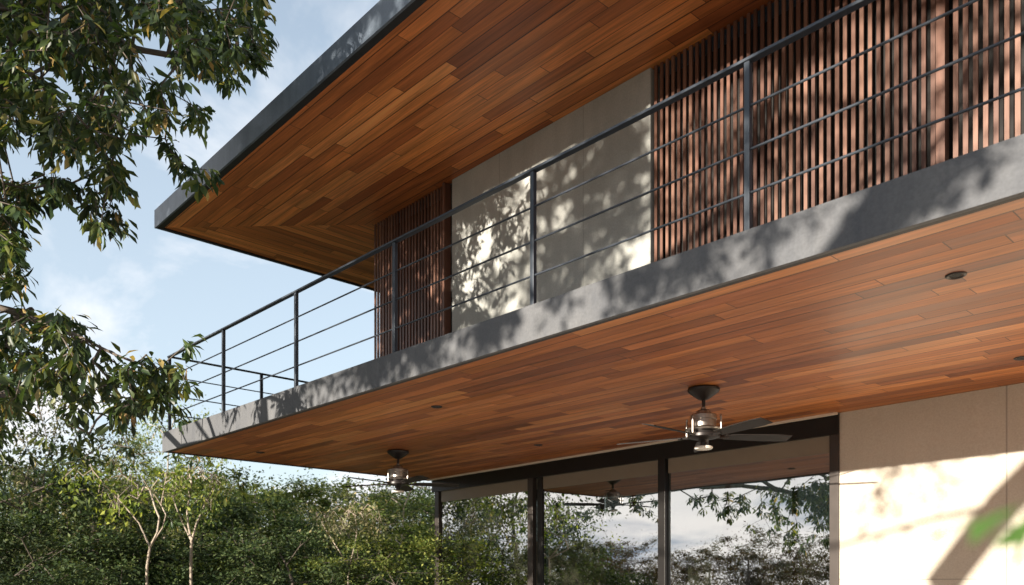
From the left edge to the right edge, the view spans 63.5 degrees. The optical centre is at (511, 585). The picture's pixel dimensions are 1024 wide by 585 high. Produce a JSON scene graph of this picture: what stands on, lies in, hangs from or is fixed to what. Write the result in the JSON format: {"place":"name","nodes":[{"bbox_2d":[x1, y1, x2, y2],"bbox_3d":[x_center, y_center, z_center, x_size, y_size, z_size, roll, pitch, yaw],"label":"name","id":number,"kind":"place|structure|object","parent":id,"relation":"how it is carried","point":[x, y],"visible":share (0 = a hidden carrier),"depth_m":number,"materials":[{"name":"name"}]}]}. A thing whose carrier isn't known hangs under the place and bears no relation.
{"place":"outdoors","nodes":[
{"label":"outdoors","id":0,"kind":"place"},
{"bbox_2d":[0,0,828,584],"label":"sky","id":1,"kind":"structure","parent":0,"point":[161,290],"materials":[{"name":"blue"}]},
{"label":"terrace","id":2,"kind":"structure","parent":0,"visible":0},
{"bbox_2d":[0,322,140,584],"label":"woodland tree","id":3,"kind":"object","parent":2,"relation":"on","point":[48,505],"visible":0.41,"depth_m":13.86,"materials":[{"name":"green plant"}]},
{"bbox_2d":[0,371,190,583],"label":"woodland tree","id":4,"kind":"object","parent":2,"relation":"on","point":[42,475],"visible":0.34,"depth_m":15.99,"materials":[{"name":"green plant"}]},
{"bbox_2d":[0,472,200,584],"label":"woodland tree","id":5,"kind":"object","parent":2,"relation":"on","point":[125,547],"visible":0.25,"depth_m":16.26,"materials":[{"name":"green plant"}]},
{"bbox_2d":[41,448,217,584],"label":"forked tree","id":6,"kind":"object","parent":2,"relation":"on","point":[113,492],"visible":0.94,"depth_m":12.47,"materials":[{"name":"green plant"}]},
{"bbox_2d":[0,0,278,533],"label":"broadleaf tree","id":7,"kind":"object","parent":2,"relation":"on","point":[71,43],"visible":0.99,"depth_m":6.88,"materials":[{"name":"green plant"}]},
{"bbox_2d":[32,450,322,584],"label":"woodland tree","id":8,"kind":"object","parent":2,"relation":"on","point":[254,486],"visible":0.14,"depth_m":18.58,"materials":[{"name":"green plant"}]},
{"bbox_2d":[128,456,242,584],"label":"forked tree","id":9,"kind":"object","parent":2,"relation":"on","point":[210,488],"visible":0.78,"depth_m":13.48,"materials":[{"name":"green plant"}]},
{"bbox_2d":[174,471,479,584],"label":"woodland tree","id":10,"kind":"object","parent":2,"relation":"on","point":[409,530],"visible":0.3,"depth_m":19.21,"materials":[{"name":"green plant"}]},
{"bbox_2d":[297,486,400,584],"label":"forked tree","id":11,"kind":"object","parent":2,"relation":"on","point":[343,521],"visible":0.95,"depth_m":13.72,"materials":[{"name":"green plant"}]},
{"bbox_2d":[282,476,500,584],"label":"woodland tree","id":12,"kind":"object","parent":2,"relation":"on","point":[456,523],"visible":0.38,"depth_m":19.92,"materials":[{"name":"green plant"}]},
{"bbox_2d":[288,521,527,584],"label":"woodland tree","id":13,"kind":"object","parent":2,"relation":"on","point":[423,543],"visible":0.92,"depth_m":13.64,"materials":[{"name":"green plant"}]},
{"bbox_2d":[154,0,1023,584],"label":"modern house","id":14,"kind":"structure","parent":2,"relation":"on","point":[570,244],"depth_m":7.59,"materials":[{"name":"wood"}]},
{"bbox_2d":[344,449,458,492],"bbox_3d":[-1.534,-1.512,11.026,1.570,0.561,1.588,0,0,-43],"label":"ceiling fan","id":15,"kind":"object","parent":14,"relation":"hanging from","point":[398,479],"visible":1,"depth_m":10.99,"materials":[{"name":"silver metal"}]},
{"bbox_2d":[490,491,604,581],"bbox_3d":[0.335,-0.160,15.582,4.230,3.280,0.090,0,0,-43],"label":"window frame","id":16,"kind":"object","parent":14,"relation":"in","point":[556,498],"depth_m":16.06,"materials":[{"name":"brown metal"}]},
{"bbox_2d":[427,412,839,584],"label":"sliding door","id":17,"kind":"structure","parent":14,"relation":"in","point":[817,434],"depth_m":10.45,"materials":[{"name":"brown metal"}]},
{"bbox_2d":[617,385,791,452],"bbox_3d":[1.703,-1.512,7.507,1.522,0.561,1.600,0,0,-43],"label":"ceiling fan","id":18,"kind":"object","parent":14,"relation":"hanging from","point":[703,430],"visible":1,"depth_m":7.46,"materials":[{"name":"silver metal"}]},
{"bbox_2d":[631,477,797,584],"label":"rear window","id":19,"kind":"structure","parent":14,"relation":"in","point":[794,480],"depth_m":14.90,"materials":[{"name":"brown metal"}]},
{"bbox_2d":[688,557,724,584],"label":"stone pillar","id":20,"kind":"structure","parent":2,"relation":"on","point":[706,570],"depth_m":11.76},
{"bbox_2d":[701,536,709,556],"bbox_3d":[2.773,-0.548,11.844,0.124,0.302,0.124,0,0,-43],"label":"table lamp","id":21,"kind":"object","parent":20,"relation":"on","point":[705,543],"visible":0.9,"depth_m":11.80,"materials":[{"name":"silver metal"}]},
{"bbox_2d":[929,505,1023,565],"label":"plant leaves","id":22,"kind":"object","parent":2,"relation":"on","point":[1012,535],"visible":1,"depth_m":0.55,"materials":[{"name":"green plant"}]},
{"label":"ground","id":23,"kind":"structure","parent":0,"visible":0},
{"bbox_2d":[0,454,101,572],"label":"distant tree","id":24,"kind":"object","parent":23,"relation":"on","point":[12,483],"visible":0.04,"depth_m":28.77,"materials":[{"name":"green plant"}]},
{"bbox_2d":[0,507,175,584],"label":"woodland tree","id":25,"kind":"object","parent":23,"relation":"on","point":[63,541],"visible":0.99,"depth_m":11.87,"materials":[{"name":"green plant"}]},
{"bbox_2d":[5,492,180,582],"bbox_3d":[-14.637,-0.994,29.767,9.356,5.424,8.921,0,0,32],"label":"distant tree","id":26,"kind":"object","parent":23,"relation":"on","point":[82,529],"depth_m":27.97,"materials":[{"name":"green plant"}]},
{"bbox_2d":[72,398,240,573],"bbox_3d":[-10.303,-2.070,24.187,4.893,7.388,5.192,0,0,40],"label":"woodland tree","id":27,"kind":"object","parent":23,"relation":"on","point":[157,428],"visible":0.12,"depth_m":23.93,"materials":[{"name":"green plant"}]},
{"bbox_2d":[68,462,246,571],"bbox_3d":[-13.579,-1.576,31.711,8.383,6.406,7.867,0,0,25],"label":"distant tree","id":28,"kind":"object","parent":23,"relation":"on","point":[149,492],"visible":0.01,"depth_m":31.10,"materials":[{"name":"green plant"}]},
{"bbox_2d":[103,482,312,559],"bbox_3d":[-11.619,-1.499,31.155,9.491,6.251,8.154,0,0,-16],"label":"distant tree","id":29,"kind":"object","parent":23,"relation":"on","point":[207,515],"visible":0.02,"depth_m":29.83,"materials":[{"name":"green plant"}]},
{"bbox_2d":[106,489,356,584],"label":"woodland tree","id":30,"kind":"object","parent":23,"relation":"on","point":[238,514],"visible":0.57,"depth_m":16.26,"materials":[{"name":"green plant"}]},
{"bbox_2d":[133,458,335,575],"bbox_3d":[-7.867,-1.221,24.872,6.496,5.675,6.860,0,0,-14],"label":"woodland tree","id":31,"kind":"object","parent":23,"relation":"on","point":[169,533],"visible":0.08,"depth_m":24.09,"materials":[{"name":"green plant"}]},
{"bbox_2d":[170,483,333,574],"bbox_3d":[-9.708,-1.113,31.968,8.920,5.672,9.356,0,0,10],"label":"distant tree","id":32,"kind":"object","parent":23,"relation":"on","point":[262,511],"depth_m":30.55,"materials":[{"name":"green plant"}]},
{"bbox_2d":[175,519,424,584],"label":"woodland tree","id":33,"kind":"object","parent":23,"relation":"on","point":[271,549],"visible":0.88,"depth_m":13.59,"materials":[{"name":"green plant"}]},
{"bbox_2d":[208,468,400,584],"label":"distant tree","id":34,"kind":"object","parent":23,"relation":"on","point":[298,481],"visible":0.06,"depth_m":29.35,"materials":[{"name":"green plant"}]},
{"bbox_2d":[242,472,459,584],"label":"woodland tree","id":35,"kind":"object","parent":23,"relation":"on","point":[358,517],"visible":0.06,"depth_m":23.98,"materials":[{"name":"green plant"}]},
{"bbox_2d":[296,482,461,582],"bbox_3d":[-5.960,-1.562,34.293,8.154,6.379,9.491,0,0,-39],"label":"distant tree","id":36,"kind":"object","parent":23,"relation":"on","point":[359,516],"visible":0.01,"depth_m":32.33,"materials":[{"name":"green plant"}]},
{"bbox_2d":[0,533,828,584],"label":"undergrowth","id":37,"kind":"object","parent":23,"relation":"on","point":[784,581],"visible":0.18,"depth_m":30.16,"materials":[{"name":"green plant"}]},
{"bbox_2d":[310,483,521,584],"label":"distant tree","id":38,"kind":"object","parent":23,"relation":"on","point":[458,543],"visible":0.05,"depth_m":29.66,"materials":[{"name":"green plant"}]},
{"bbox_2d":[328,481,527,584],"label":"woodland tree","id":39,"kind":"object","parent":23,"relation":"on","point":[510,525],"visible":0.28,"depth_m":23.21,"materials":[{"name":"green plant"}]},
{"bbox_2d":[392,495,553,575],"bbox_3d":[-2.204,-1.484,36.115,8.383,6.220,7.867,0,0,-20],"label":"distant tree","id":40,"kind":"object","parent":23,"relation":"on","point":[490,498],"visible":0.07,"depth_m":35.41,"materials":[{"name":"green plant"}]},
{"bbox_2d":[403,496,587,583],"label":"woodland tree","id":41,"kind":"object","parent":23,"relation":"on","point":[518,510],"visible":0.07,"depth_m":29.65,"materials":[{"name":"green plant"}]},
{"bbox_2d":[481,508,622,575],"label":"distant tree","id":42,"kind":"object","parent":23,"relation":"on","point":[573,532],"visible":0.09,"depth_m":41.47,"materials":[{"name":"green plant"}]},
{"bbox_2d":[546,524,657,584],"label":"woodland tree","id":43,"kind":"object","parent":23,"relation":"on","point":[617,551],"visible":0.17,"depth_m":39.42,"materials":[{"name":"green plant"}]},
{"bbox_2d":[564,513,700,583],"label":"tree","id":44,"kind":"object","parent":23,"relation":"on","point":[594,526],"visible":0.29,"depth_m":43.54,"materials":[{"name":"green plant"}]},
{"bbox_2d":[605,515,733,584],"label":"tree","id":45,"kind":"object","parent":23,"relation":"on","point":[652,535],"visible":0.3,"depth_m":41.70,"materials":[{"name":"green plant"}]},
{"bbox_2d":[657,508,828,584],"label":"tree","id":46,"kind":"object","parent":23,"relation":"on","point":[783,553],"visible":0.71,"depth_m":33.65,"materials":[{"name":"green plant"}]}
]}

